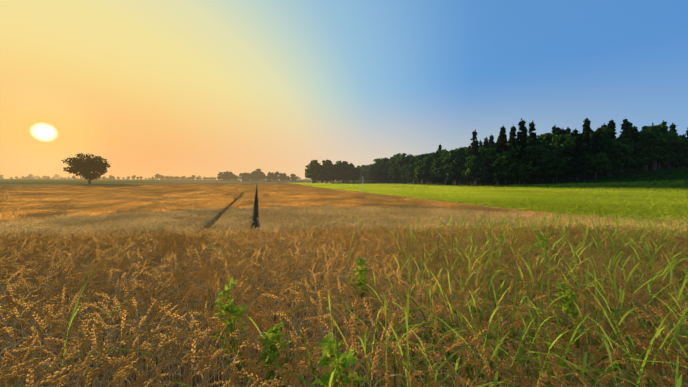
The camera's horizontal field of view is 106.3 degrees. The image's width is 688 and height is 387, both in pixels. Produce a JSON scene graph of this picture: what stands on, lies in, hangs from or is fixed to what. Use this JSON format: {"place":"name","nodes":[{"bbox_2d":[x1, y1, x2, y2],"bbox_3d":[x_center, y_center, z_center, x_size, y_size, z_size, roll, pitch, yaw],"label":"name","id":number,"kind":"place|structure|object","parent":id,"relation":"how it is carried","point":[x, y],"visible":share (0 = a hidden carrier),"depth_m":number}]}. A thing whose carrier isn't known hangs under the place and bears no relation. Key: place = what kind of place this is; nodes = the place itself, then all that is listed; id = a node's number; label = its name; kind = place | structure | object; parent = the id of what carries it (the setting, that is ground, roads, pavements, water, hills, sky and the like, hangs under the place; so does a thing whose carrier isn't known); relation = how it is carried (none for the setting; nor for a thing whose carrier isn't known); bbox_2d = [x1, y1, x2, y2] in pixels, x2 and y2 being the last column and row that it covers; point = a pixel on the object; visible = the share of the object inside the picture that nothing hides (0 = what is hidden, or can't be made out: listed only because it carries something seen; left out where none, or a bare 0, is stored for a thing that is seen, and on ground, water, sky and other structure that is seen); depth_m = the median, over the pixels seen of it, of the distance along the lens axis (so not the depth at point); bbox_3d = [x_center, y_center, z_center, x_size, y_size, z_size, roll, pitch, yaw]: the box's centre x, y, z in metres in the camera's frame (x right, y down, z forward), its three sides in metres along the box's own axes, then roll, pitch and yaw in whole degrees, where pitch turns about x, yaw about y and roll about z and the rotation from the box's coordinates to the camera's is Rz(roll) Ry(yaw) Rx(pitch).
{"place":"outdoors","nodes":[
{"label":"outdoors","id":0,"kind":"place"},
{"bbox_2d":[0,182,288,186],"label":"wheat field","id":1,"kind":"structure","parent":0,"point":[188,183],"depth_m":200.80},
{"bbox_2d":[0,0,687,179],"bbox_3d":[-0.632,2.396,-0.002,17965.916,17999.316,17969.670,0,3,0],"label":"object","id":2,"kind":"object","parent":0,"point":[147,89],"visible":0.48,"depth_m":6962.23},
{"bbox_2d":[0,168,687,386],"bbox_3d":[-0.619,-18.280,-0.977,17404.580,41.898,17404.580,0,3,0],"label":"ground","id":3,"kind":"structure","parent":0,"point":[255,224],"depth_m":72.75},
{"bbox_2d":[61,153,110,183],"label":"tree","id":4,"kind":"object","parent":3,"relation":"on","point":[89,168],"visible":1,"depth_m":147.49},
{"bbox_2d":[2,191,458,220],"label":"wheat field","id":5,"kind":"structure","parent":3,"relation":"on","point":[251,207],"depth_m":18.44},
{"bbox_2d":[0,209,687,386],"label":"weeds and grasses","id":6,"kind":"object","parent":3,"relation":"on","point":[341,361],"visible":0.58,"depth_m":1.49},
{"bbox_2d":[289,169,687,223],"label":"meadow grass","id":7,"kind":"structure","parent":0,"point":[546,199],"depth_m":43.92}
]}

